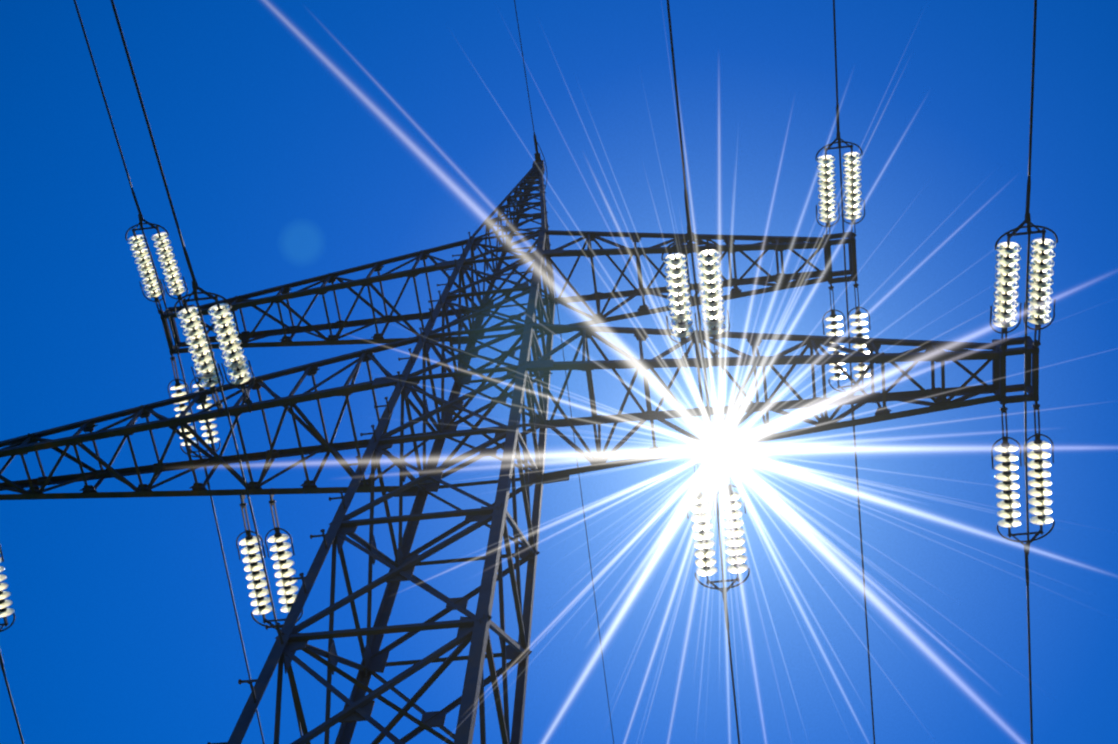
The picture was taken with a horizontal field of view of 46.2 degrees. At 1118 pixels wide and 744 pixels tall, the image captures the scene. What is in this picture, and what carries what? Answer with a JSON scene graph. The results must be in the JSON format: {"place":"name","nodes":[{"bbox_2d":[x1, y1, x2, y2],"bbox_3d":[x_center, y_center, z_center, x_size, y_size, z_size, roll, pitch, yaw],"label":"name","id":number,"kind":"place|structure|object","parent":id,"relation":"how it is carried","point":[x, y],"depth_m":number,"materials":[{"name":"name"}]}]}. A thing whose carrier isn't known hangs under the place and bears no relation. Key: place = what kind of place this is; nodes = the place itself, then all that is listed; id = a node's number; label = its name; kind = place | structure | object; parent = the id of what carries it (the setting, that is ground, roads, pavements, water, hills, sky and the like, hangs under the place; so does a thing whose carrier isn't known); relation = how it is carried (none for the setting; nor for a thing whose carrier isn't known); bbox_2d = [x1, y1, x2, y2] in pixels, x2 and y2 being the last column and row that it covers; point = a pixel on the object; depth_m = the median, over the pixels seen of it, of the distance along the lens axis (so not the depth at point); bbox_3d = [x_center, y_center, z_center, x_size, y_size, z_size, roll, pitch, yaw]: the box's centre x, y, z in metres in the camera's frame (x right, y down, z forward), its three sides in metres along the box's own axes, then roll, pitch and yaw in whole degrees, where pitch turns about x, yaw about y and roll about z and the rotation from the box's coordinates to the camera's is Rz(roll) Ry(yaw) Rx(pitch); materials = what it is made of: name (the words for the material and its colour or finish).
{"place":"outdoors","nodes":[
{"label":"outdoors","id":0,"kind":"place"},
{"bbox_2d":[0,153,1038,743],"bbox_3d":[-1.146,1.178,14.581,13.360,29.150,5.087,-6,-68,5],"label":"transmission tower","id":1,"kind":"structure","parent":0,"point":[376,447],"depth_m":15.86,"materials":[{"name":"metal"}]},
{"bbox_2d":[3,0,1036,743],"bbox_3d":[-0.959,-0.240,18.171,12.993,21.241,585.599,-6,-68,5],"label":"power lines","id":2,"kind":"object","parent":1,"relation":"attached to","point":[563,356],"depth_m":15.93,"materials":[{"name":"grey metal"}]},
{"bbox_2d":[0,152,1055,617],"bbox_3d":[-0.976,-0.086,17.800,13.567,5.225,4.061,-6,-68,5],"label":"insulators","id":3,"kind":"object","parent":1,"relation":"attached to","point":[672,304],"depth_m":15.44,"materials":[{"name":"white ceramic"}]},
{"bbox_2d":[0,103,1057,673],"bbox_3d":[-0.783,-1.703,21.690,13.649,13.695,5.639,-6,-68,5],"label":"insulator fittings","id":4,"kind":"object","parent":1,"relation":"attached to","point":[690,235],"depth_m":15.69,"materials":[{"name":"white ceramic"}]},
{"bbox_2d":[457,281,597,416],"bbox_3d":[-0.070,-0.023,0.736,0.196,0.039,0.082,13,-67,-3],"label":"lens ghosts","id":5,"kind":"object","parent":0,"point":[527,340],"depth_m":0.74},
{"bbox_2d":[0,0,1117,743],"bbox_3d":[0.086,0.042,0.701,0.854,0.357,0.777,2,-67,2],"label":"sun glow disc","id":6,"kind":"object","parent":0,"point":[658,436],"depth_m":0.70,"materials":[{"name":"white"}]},
{"bbox_2d":[0,0,1117,743],"label":"sky","id":7,"kind":"structure","parent":0,"point":[124,630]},
{"bbox_2d":[174,78,1054,737],"bbox_3d":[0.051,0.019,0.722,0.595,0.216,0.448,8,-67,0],"label":"sun starburst rays","id":8,"kind":"object","parent":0,"point":[742,450],"depth_m":0.71,"materials":[{"name":"white"}]}
]}

